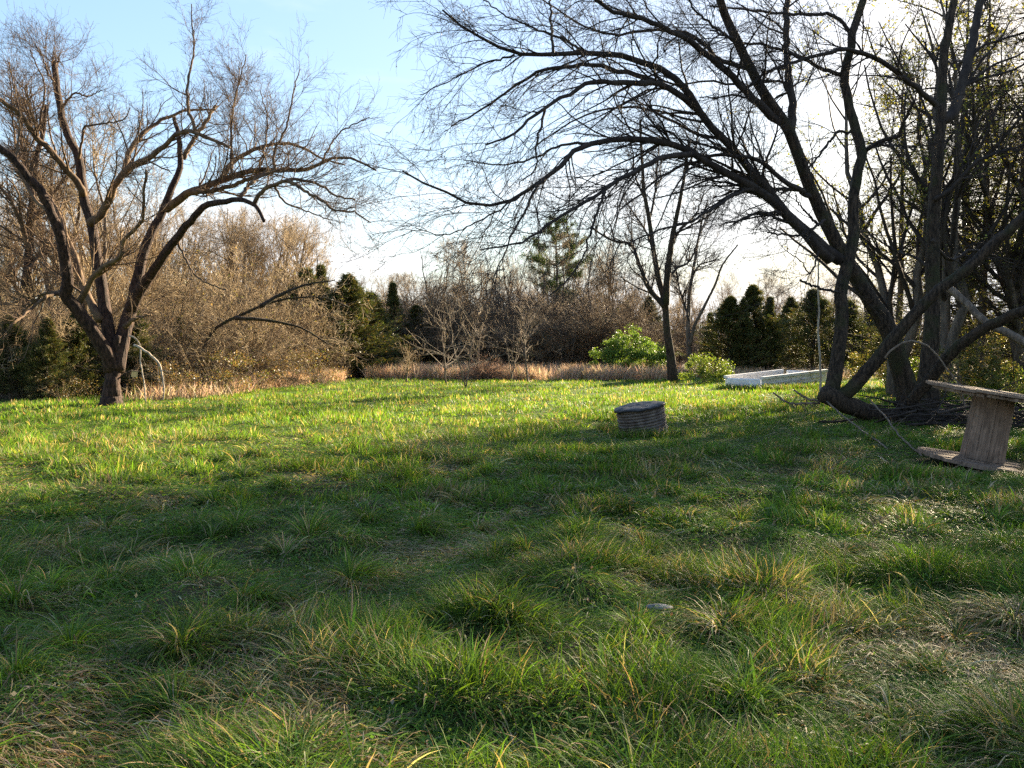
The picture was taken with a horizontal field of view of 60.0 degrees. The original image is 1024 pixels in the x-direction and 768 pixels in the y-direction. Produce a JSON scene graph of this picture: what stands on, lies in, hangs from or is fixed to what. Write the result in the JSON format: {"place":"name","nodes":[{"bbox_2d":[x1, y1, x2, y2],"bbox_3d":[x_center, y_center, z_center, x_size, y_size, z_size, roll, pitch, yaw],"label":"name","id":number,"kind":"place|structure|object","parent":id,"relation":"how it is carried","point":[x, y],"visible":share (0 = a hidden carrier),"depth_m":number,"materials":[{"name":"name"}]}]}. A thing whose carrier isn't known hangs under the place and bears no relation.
{"place":"outdoors","nodes":[
{"label":"outdoors","id":0,"kind":"place"},
{"bbox_2d":[121,360,850,400],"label":"dry grass","id":1,"kind":"structure","parent":0,"point":[586,372],"depth_m":40.65,"materials":[{"name":"beige plant"}]},
{"bbox_2d":[0,361,1023,767],"bbox_3d":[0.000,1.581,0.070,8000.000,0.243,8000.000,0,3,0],"label":"ground","id":2,"kind":"structure","parent":0,"point":[188,587],"depth_m":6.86,"materials":[{"name":"green plant"}]},
{"bbox_2d":[0,314,62,398],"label":"cedar tree","id":3,"kind":"object","parent":2,"relation":"on","point":[17,384],"visible":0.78,"depth_m":26.28,"materials":[{"name":"green plant"}]},
{"bbox_2d":[0,152,75,308],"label":"bare tree","id":4,"kind":"object","parent":2,"relation":"on","point":[19,272],"visible":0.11,"depth_m":35.03,"materials":[{"name":"brown plant"}]},
{"bbox_2d":[10,316,88,399],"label":"cedar tree","id":5,"kind":"object","parent":2,"relation":"on","point":[51,354],"visible":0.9,"depth_m":25.90,"materials":[{"name":"green plant"}]},
{"bbox_2d":[0,289,99,396],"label":"bare shrub","id":6,"kind":"object","parent":2,"relation":"on","point":[29,337],"visible":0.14,"depth_m":26.96,"materials":[{"name":"brown plant"}]},
{"bbox_2d":[0,263,102,395],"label":"bare shrub","id":7,"kind":"object","parent":2,"relation":"on","point":[62,333],"visible":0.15,"depth_m":26.57,"materials":[{"name":"brown plant"}]},
{"bbox_2d":[0,50,115,394],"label":"reddish tree","id":8,"kind":"object","parent":2,"relation":"on","point":[25,236],"visible":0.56,"depth_m":27.85,"materials":[{"name":"brown plant"}]},
{"bbox_2d":[22,374,100,399],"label":"briar bush","id":9,"kind":"object","parent":2,"relation":"on","point":[58,393],"visible":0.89,"depth_m":25.73,"materials":[{"name":"brown plant"}]},
{"bbox_2d":[0,109,131,384],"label":"bare tree","id":10,"kind":"object","parent":2,"relation":"on","point":[47,284],"visible":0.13,"depth_m":33.37,"materials":[{"name":"brown plant"}]},
{"bbox_2d":[0,273,158,394],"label":"bare shrub","id":11,"kind":"object","parent":2,"relation":"on","point":[2,291],"visible":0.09,"depth_m":28.08,"materials":[{"name":"brown plant"}]},
{"bbox_2d":[43,313,125,396],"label":"cedar tree","id":12,"kind":"object","parent":2,"relation":"on","point":[78,345],"visible":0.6,"depth_m":27.29,"materials":[{"name":"green plant"}]},
{"bbox_2d":[0,77,174,391],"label":"bare tree","id":13,"kind":"object","parent":2,"relation":"on","point":[72,215],"visible":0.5,"depth_m":30.20,"materials":[{"name":"brown plant"}]},
{"bbox_2d":[44,171,153,321],"bbox_3d":[-15.678,-4.220,33.783,4.018,8.894,4.680,-1,3,-25],"label":"bare tree","id":14,"kind":"object","parent":2,"relation":"on","point":[118,205],"visible":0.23,"depth_m":33.93,"materials":[{"name":"brown plant"}]},
{"bbox_2d":[101,311,166,392],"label":"cedar tree","id":15,"kind":"object","parent":2,"relation":"on","point":[134,352],"visible":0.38,"depth_m":28.83,"materials":[{"name":"green plant"}]},
{"bbox_2d":[49,247,223,390],"bbox_3d":[-13.170,-2.116,30.080,6.625,5.232,7.082,1,3,27],"label":"bare shrub","id":16,"kind":"object","parent":2,"relation":"on","point":[151,344],"visible":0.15,"depth_m":29.99,"materials":[{"name":"brown plant"}]},
{"bbox_2d":[105,148,206,380],"bbox_3d":[-15.230,-5.041,37.440,4.674,10.246,4.844,-2,3,-44],"label":"bare tree","id":17,"kind":"object","parent":2,"relation":"on","point":[156,240],"visible":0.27,"depth_m":37.38,"materials":[{"name":"brown plant"}]},
{"bbox_2d":[122,185,204,377],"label":"bare tree","id":18,"kind":"object","parent":2,"relation":"on","point":[172,226],"visible":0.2,"depth_m":42.01,"materials":[{"name":"brown plant"}]},
{"bbox_2d":[50,240,278,385],"bbox_3d":[-13.732,-2.739,33.505,8.754,5.865,9.262,0,3,6],"label":"bare shrub","id":19,"kind":"object","parent":2,"relation":"on","point":[184,306],"visible":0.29,"depth_m":32.52,"materials":[{"name":"brown plant"}]},
{"bbox_2d":[125,356,216,395],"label":"briar bush","id":20,"kind":"object","parent":2,"relation":"on","point":[173,374],"visible":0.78,"depth_m":27.30,"materials":[{"name":"brown plant"}]},
{"bbox_2d":[154,195,227,310],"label":"bare tree","id":21,"kind":"object","parent":2,"relation":"on","point":[195,232],"visible":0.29,"depth_m":48.38,"materials":[{"name":"brown plant"}]},
{"bbox_2d":[121,316,275,396],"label":"arching shrub","id":22,"kind":"object","parent":2,"relation":"on","point":[153,367],"visible":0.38,"depth_m":29.34,"materials":[{"name":"brown plant"}]},
{"bbox_2d":[114,246,283,382],"bbox_3d":[-11.544,-2.284,32.445,7.291,5.387,6.822,1,3,22],"label":"bare shrub","id":23,"kind":"object","parent":2,"relation":"on","point":[194,334],"visible":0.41,"depth_m":31.27,"materials":[{"name":"brown plant"}]},
{"bbox_2d":[141,266,265,373],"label":"bare shrub","id":24,"kind":"object","parent":2,"relation":"on","point":[164,308],"visible":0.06,"depth_m":34.30,"materials":[{"name":"brown plant"}]},
{"bbox_2d":[0,0,415,406],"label":"spreading tree","id":25,"kind":"object","parent":2,"relation":"on","point":[110,345],"visible":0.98,"depth_m":22.99,"materials":[{"name":"brown plant"}]},
{"bbox_2d":[164,350,268,394],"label":"briar bush","id":26,"kind":"object","parent":2,"relation":"on","point":[203,360],"visible":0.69,"depth_m":29.34,"materials":[{"name":"brown plant"}]},
{"bbox_2d":[144,261,300,378],"bbox_3d":[-12.502,-2.377,35.026,7.491,5.018,7.926,-1,3,-23],"label":"bare shrub","id":27,"kind":"object","parent":2,"relation":"on","point":[247,296],"visible":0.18,"depth_m":34.76,"materials":[{"name":"brown plant"}]},
{"bbox_2d":[173,177,274,315],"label":"bare tree","id":28,"kind":"object","parent":2,"relation":"on","point":[227,258],"visible":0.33,"depth_m":49.77,"materials":[{"name":"brown plant"}]},
{"bbox_2d":[192,193,262,304],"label":"bare tree","id":29,"kind":"object","parent":2,"relation":"on","point":[218,243],"visible":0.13,"depth_m":51.21,"materials":[{"name":"brown plant"}]},
{"bbox_2d":[202,192,279,306],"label":"bare tree","id":30,"kind":"object","parent":2,"relation":"on","point":[251,230],"visible":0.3,"depth_m":48.08,"materials":[{"name":"brown plant"}]},
{"bbox_2d":[175,262,313,363],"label":"bare shrub","id":31,"kind":"object","parent":2,"relation":"on","point":[242,298],"visible":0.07,"depth_m":39.41,"materials":[{"name":"brown plant"}]},
{"bbox_2d":[155,305,335,390],"bbox_3d":[-9.672,-0.779,32.049,6.901,4.017,5.439,-1,3,-21],"label":"arching shrub","id":32,"kind":"object","parent":2,"relation":"on","point":[288,377],"visible":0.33,"depth_m":32.34,"materials":[{"name":"brown plant"}]},
{"bbox_2d":[214,197,305,306],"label":"bare tree","id":33,"kind":"object","parent":2,"relation":"on","point":[240,232],"visible":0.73,"depth_m":46.72,"materials":[{"name":"brown plant"}]},
{"bbox_2d":[200,342,320,385],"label":"briar bush","id":34,"kind":"object","parent":2,"relation":"on","point":[278,367],"visible":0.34,"depth_m":32.43,"materials":[{"name":"brown plant"}]},
{"bbox_2d":[181,265,357,384],"bbox_3d":[-9.622,-2.196,32.774,7.633,4.833,7.214,0,3,6],"label":"bare shrub","id":35,"kind":"object","parent":2,"relation":"on","point":[245,339],"visible":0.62,"depth_m":33.29,"materials":[{"name":"brown plant"}]},
{"bbox_2d":[194,274,349,386],"bbox_3d":[-8.275,-1.671,30.599,5.405,4.422,1.309,-1,3,-11],"label":"arched tree","id":36,"kind":"object","parent":2,"relation":"on","point":[240,317],"visible":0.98,"depth_m":30.59,"materials":[{"name":"brown plant"}]},
{"bbox_2d":[211,308,340,387],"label":"arching shrub","id":37,"kind":"object","parent":2,"relation":"on","point":[294,363],"visible":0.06,"depth_m":34.96,"materials":[{"name":"brown plant"}]},
{"bbox_2d":[183,240,378,369],"bbox_3d":[-10.090,-3.027,38.723,7.960,6.014,6.955,1,3,22],"label":"bare shrub","id":38,"kind":"object","parent":2,"relation":"on","point":[315,310],"visible":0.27,"depth_m":38.42,"materials":[{"name":"brown plant"}]},
{"bbox_2d":[235,198,332,309],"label":"bare tree","id":39,"kind":"object","parent":2,"relation":"on","point":[279,283],"visible":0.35,"depth_m":49.25,"materials":[{"name":"brown plant"}]},
{"bbox_2d":[214,250,359,369],"bbox_3d":[-9.875,-2.730,37.611,7.884,5.825,7.376,-2,3,-42],"label":"bare shrub","id":40,"kind":"object","parent":2,"relation":"on","point":[304,346],"visible":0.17,"depth_m":37.48,"materials":[{"name":"brown plant"}]},
{"bbox_2d":[245,181,344,295],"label":"bare tree","id":41,"kind":"object","parent":2,"relation":"on","point":[316,243],"visible":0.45,"depth_m":50.13,"materials":[{"name":"brown plant"}]},
{"bbox_2d":[259,215,344,292],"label":"bare tree","id":42,"kind":"object","parent":2,"relation":"on","point":[286,233],"visible":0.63,"depth_m":46.23,"materials":[{"name":"brown plant"}]},
{"bbox_2d":[275,346,349,382],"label":"briar bush","id":43,"kind":"object","parent":2,"relation":"on","point":[294,357],"visible":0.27,"depth_m":36.58,"materials":[{"name":"brown plant"}]},
{"bbox_2d":[270,267,372,365],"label":"cedar tree","id":44,"kind":"object","parent":2,"relation":"on","point":[308,274],"visible":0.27,"depth_m":41.45,"materials":[{"name":"green plant"}]},
{"bbox_2d":[305,271,414,377],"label":"cedar tree","id":45,"kind":"object","parent":2,"relation":"on","point":[350,295],"visible":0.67,"depth_m":42.42,"materials":[{"name":"green plant"}]},
{"bbox_2d":[345,290,409,366],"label":"cedar tree","id":46,"kind":"object","parent":2,"relation":"on","point":[381,311],"visible":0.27,"depth_m":45.80,"materials":[{"name":"green plant"}]},
{"bbox_2d":[374,281,407,364],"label":"cedar tree","id":47,"kind":"object","parent":2,"relation":"on","point":[392,292],"visible":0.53,"depth_m":48.81,"materials":[{"name":"green plant"}]},
{"bbox_2d":[394,303,442,367],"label":"cedar tree","id":48,"kind":"object","parent":2,"relation":"on","point":[415,313],"visible":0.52,"depth_m":49.68,"materials":[{"name":"green plant"}]},
{"bbox_2d":[370,287,485,363],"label":"brown shrub","id":49,"kind":"object","parent":2,"relation":"on","point":[429,315],"visible":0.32,"depth_m":49.21,"materials":[{"name":"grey plant"}]},
{"bbox_2d":[400,294,488,383],"bbox_3d":[-2.617,-1.868,36.749,4.072,3.892,3.360,0,3,0],"label":"sapling","id":50,"kind":"object","parent":2,"relation":"on","point":[445,363],"visible":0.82,"depth_m":36.44,"materials":[{"name":"brown plant"}]},
{"bbox_2d":[414,225,474,365],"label":"bare tree","id":51,"kind":"object","parent":2,"relation":"on","point":[458,264],"visible":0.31,"depth_m":60.15,"materials":[{"name":"brown plant"}]},
{"bbox_2d":[388,269,514,366],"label":"brown shrub","id":52,"kind":"object","parent":2,"relation":"on","point":[409,290],"visible":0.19,"depth_m":50.60,"materials":[{"name":"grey plant"}]},
{"bbox_2d":[412,293,505,386],"bbox_3d":[-1.999,-1.674,33.522,3.537,3.766,3.646,0,3,0],"label":"sapling","id":53,"kind":"object","parent":2,"relation":"on","point":[457,360],"visible":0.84,"depth_m":33.40,"materials":[{"name":"brown plant"}]},
{"bbox_2d":[410,290,512,365],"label":"brown shrub","id":54,"kind":"object","parent":2,"relation":"on","point":[458,340],"visible":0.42,"depth_m":48.33,"materials":[{"name":"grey plant"}]},
{"bbox_2d":[401,295,521,366],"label":"brown shrub","id":55,"kind":"object","parent":2,"relation":"on","point":[447,352],"visible":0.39,"depth_m":48.85,"materials":[{"name":"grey plant"}]},
{"bbox_2d":[422,230,503,309],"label":"bare tree","id":56,"kind":"object","parent":2,"relation":"on","point":[462,245],"visible":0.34,"depth_m":63.62,"materials":[{"name":"brown plant"}]},
{"bbox_2d":[412,277,545,364],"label":"brown shrub","id":57,"kind":"object","parent":2,"relation":"on","point":[483,358],"visible":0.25,"depth_m":49.54,"materials":[{"name":"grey plant"}]},
{"bbox_2d":[451,354,520,380],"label":"dead shrub","id":58,"kind":"object","parent":2,"relation":"on","point":[480,374],"visible":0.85,"depth_m":40.23,"materials":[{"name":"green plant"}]},
{"bbox_2d":[435,298,562,366],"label":"brown shrub","id":59,"kind":"object","parent":2,"relation":"on","point":[506,357],"visible":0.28,"depth_m":50.21,"materials":[{"name":"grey plant"}]},
{"bbox_2d":[471,245,533,308],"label":"bare tree","id":60,"kind":"object","parent":2,"relation":"on","point":[513,280],"visible":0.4,"depth_m":57.76,"materials":[{"name":"brown plant"}]},
{"bbox_2d":[483,303,537,381],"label":"sapling","id":61,"kind":"object","parent":2,"relation":"on","point":[513,369],"visible":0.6,"depth_m":38.98,"materials":[{"name":"brown plant"}]},
{"bbox_2d":[492,301,552,381],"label":"sapling","id":62,"kind":"object","parent":2,"relation":"on","point":[524,338],"visible":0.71,"depth_m":38.50,"materials":[{"name":"brown plant"}]},
{"bbox_2d":[55,279,1005,362],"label":"woods","id":63,"kind":"object","parent":2,"relation":"on","point":[717,318],"visible":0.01,"depth_m":85.55,"materials":[{"name":"brown plant"}]},
{"bbox_2d":[490,300,576,368],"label":"bare shrub","id":64,"kind":"object","parent":2,"relation":"on","point":[537,353],"visible":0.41,"depth_m":49.29,"materials":[{"name":"brown plant"}]},
{"bbox_2d":[478,285,595,366],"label":"brown shrub","id":65,"kind":"object","parent":2,"relation":"on","point":[539,326],"visible":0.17,"depth_m":50.22,"materials":[{"name":"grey plant"}]},
{"bbox_2d":[520,223,589,312],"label":"bare tree","id":66,"kind":"object","parent":2,"relation":"on","point":[530,279],"visible":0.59,"depth_m":57.21,"materials":[{"name":"brown plant"}]},
{"bbox_2d":[518,212,593,303],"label":"pine tree","id":67,"kind":"object","parent":2,"relation":"on","point":[559,277],"visible":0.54,"depth_m":58.77,"materials":[{"name":"green plant"}]},
{"bbox_2d":[493,279,647,366],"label":"brown shrub","id":68,"kind":"object","parent":2,"relation":"on","point":[559,359],"visible":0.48,"depth_m":48.62,"materials":[{"name":"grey plant"}]},
{"bbox_2d":[531,289,637,365],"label":"bare shrub","id":69,"kind":"object","parent":2,"relation":"on","point":[606,321],"visible":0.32,"depth_m":48.78,"materials":[{"name":"brown plant"}]},
{"bbox_2d":[519,291,651,364],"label":"brown shrub","id":70,"kind":"object","parent":2,"relation":"on","point":[577,353],"visible":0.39,"depth_m":49.25,"materials":[{"name":"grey plant"}]},
{"bbox_2d":[576,242,639,318],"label":"bare tree","id":71,"kind":"object","parent":2,"relation":"on","point":[610,292],"visible":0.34,"depth_m":57.79,"materials":[{"name":"brown plant"}]},
{"bbox_2d":[534,281,682,365],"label":"brown shrub","id":72,"kind":"object","parent":2,"relation":"on","point":[623,328],"visible":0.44,"depth_m":49.08,"materials":[{"name":"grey plant"}]},
{"bbox_2d":[586,323,666,371],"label":"green bush","id":73,"kind":"object","parent":2,"relation":"on","point":[628,352],"visible":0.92,"depth_m":43.15,"materials":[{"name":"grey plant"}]},
{"bbox_2d":[614,401,667,435],"bbox_3d":[2.340,0.687,16.026,0.928,0.662,0.953,-11,6,-11],"label":"wicker basket","id":74,"kind":"object","parent":2,"relation":"on","point":[649,415],"visible":0.81,"depth_m":15.67,"materials":[{"name":"grey wicker"}]},
{"bbox_2d":[570,85,734,381],"bbox_3d":[5.684,-6.203,37.660,7.220,12.748,5.942,0,3,0],"label":"forked tree","id":75,"kind":"object","parent":2,"relation":"on","point":[664,301],"visible":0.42,"depth_m":37.85,"materials":[{"name":"brown plant"}]},
{"bbox_2d":[315,0,1023,421],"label":"leaning tree","id":76,"kind":"object","parent":2,"relation":"on","point":[751,180],"visible":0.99,"depth_m":16.84,"materials":[{"name":"brown plant"}]},
{"bbox_2d":[947,287,1023,346],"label":"leaning log","id":77,"kind":"object","parent":76,"relation":"on","point":[968,305],"visible":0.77,"depth_m":19.70,"materials":[{"name":"grey wood"}]},
{"bbox_2d":[669,271,702,367],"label":"bare tree","id":78,"kind":"object","parent":2,"relation":"on","point":[676,310],"visible":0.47,"depth_m":61.75,"materials":[{"name":"brown plant"}]},
{"bbox_2d":[661,201,736,371],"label":"slender tree","id":79,"kind":"object","parent":2,"relation":"on","point":[689,337],"visible":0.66,"depth_m":44.92,"materials":[{"name":"brown plant"}]},
{"bbox_2d":[677,352,735,383],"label":"leafy shrub","id":80,"kind":"object","parent":2,"relation":"on","point":[701,370],"visible":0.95,"depth_m":36.07,"materials":[{"name":"green plant"}]},
{"bbox_2d":[676,295,785,370],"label":"cedar tree","id":81,"kind":"object","parent":2,"relation":"on","point":[724,324],"visible":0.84,"depth_m":44.66,"materials":[{"name":"green plant"}]},
{"bbox_2d":[726,297,759,371],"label":"cedar tree","id":82,"kind":"object","parent":2,"relation":"on","point":[741,355],"visible":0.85,"depth_m":44.35,"materials":[{"name":"green plant"}]},
{"bbox_2d":[718,283,803,371],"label":"cedar tree","id":83,"kind":"object","parent":2,"relation":"on","point":[750,295],"visible":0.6,"depth_m":45.21,"materials":[{"name":"green plant"}]},
{"bbox_2d":[756,295,790,370],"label":"cedar tree","id":84,"kind":"object","parent":2,"relation":"on","point":[767,311],"visible":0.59,"depth_m":45.34,"materials":[{"name":"green plant"}]},
{"bbox_2d":[724,369,827,386],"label":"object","id":85,"kind":"object","parent":2,"relation":"on","point":[774,377],"visible":0.71,"depth_m":32.38,"materials":[{"name":"white paint"}]},
{"bbox_2d":[776,296,815,369],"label":"cedar tree","id":86,"kind":"object","parent":2,"relation":"on","point":[787,308],"visible":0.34,"depth_m":49.64,"materials":[{"name":"green plant"}]},
{"bbox_2d":[776,288,855,370],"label":"cedar tree","id":87,"kind":"object","parent":2,"relation":"on","point":[801,329],"visible":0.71,"depth_m":46.46,"materials":[{"name":"green plant"}]},
{"bbox_2d":[814,299,879,375],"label":"cedar tree","id":88,"kind":"object","parent":2,"relation":"on","point":[852,323],"visible":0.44,"depth_m":45.48,"materials":[{"name":"green plant"}]},
{"bbox_2d":[724,0,1023,395],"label":"budding tree","id":89,"kind":"object","parent":2,"relation":"on","point":[874,252],"visible":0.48,"depth_m":27.65,"materials":[{"name":"brown plant"}]},
{"bbox_2d":[842,333,919,386],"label":"leafy shrub","id":90,"kind":"object","parent":2,"relation":"on","point":[853,362],"visible":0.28,"depth_m":32.94,"materials":[{"name":"green plant"}]},
{"bbox_2d":[820,46,967,378],"bbox_3d":[14.394,-6.057,32.501,5.460,12.735,5.889,0,3,3],"label":"spruce tree","id":91,"kind":"object","parent":2,"relation":"on","point":[900,299],"visible":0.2,"depth_m":32.72,"materials":[{"name":"green plant"}]},
{"bbox_2d":[801,0,1023,399],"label":"budding tree","id":92,"kind":"object","parent":2,"relation":"on","point":[949,334],"visible":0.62,"depth_m":25.02,"materials":[{"name":"brown plant"}]},
{"bbox_2d":[819,363,1023,428],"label":"brush pile","id":93,"kind":"object","parent":2,"relation":"on","point":[940,416],"visible":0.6,"depth_m":17.42,"materials":[{"name":"brown wood"}]},
{"bbox_2d":[869,0,1021,380],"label":"spruce tree","id":94,"kind":"object","parent":2,"relation":"on","point":[964,229],"visible":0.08,"depth_m":30.63,"materials":[{"name":"plant"}]},
{"bbox_2d":[884,53,1020,329],"bbox_3d":[15.716,-5.853,30.811,5.444,12.599,5.891,-1,3,-19],"label":"budding tree","id":95,"kind":"object","parent":2,"relation":"on","point":[950,204],"visible":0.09,"depth_m":30.99,"materials":[{"name":"green plant"}]},
{"bbox_2d":[882,0,1023,390],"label":"budding tree","id":96,"kind":"object","parent":2,"relation":"on","point":[1017,350],"visible":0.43,"depth_m":25.76,"materials":[{"name":"brown plant"}]},
{"bbox_2d":[893,0,1023,396],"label":"spruce tree","id":97,"kind":"object","parent":2,"relation":"on","point":[982,310],"visible":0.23,"depth_m":26.51,"materials":[{"name":"green plant"}]},
{"bbox_2d":[915,333,1023,399],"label":"leafy shrub","id":98,"kind":"object","parent":2,"relation":"on","point":[966,366],"visible":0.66,"depth_m":23.36,"materials":[{"name":"green plant"}]},
{"bbox_2d":[916,380,1023,472],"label":"cable spool","id":99,"kind":"object","parent":2,"relation":"on","point":[984,445],"visible":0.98,"depth_m":11.97,"materials":[{"name":"brown wood"}]},
{"bbox_2d":[923,3,1023,374],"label":"spruce tree","id":100,"kind":"object","parent":2,"relation":"on","point":[1021,294],"visible":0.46,"depth_m":25.83,"materials":[{"name":"green plant"}]},
{"bbox_2d":[962,364,1023,403],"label":"leafy shrub","id":101,"kind":"object","parent":2,"relation":"on","point":[1012,387],"visible":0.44,"depth_m":22.99,"materials":[{"name":"green plant"}]},
{"bbox_2d":[972,0,1023,259],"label":"budding tree","id":102,"kind":"object","parent":2,"relation":"on","point":[1020,112],"visible":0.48,"depth_m":24.98,"materials":[{"name":"green plant"}]},
{"bbox_2d":[0,0,1023,343],"label":"sky","id":103,"kind":"structure","parent":0,"point":[357,33],"materials":[{"name":"blue"}]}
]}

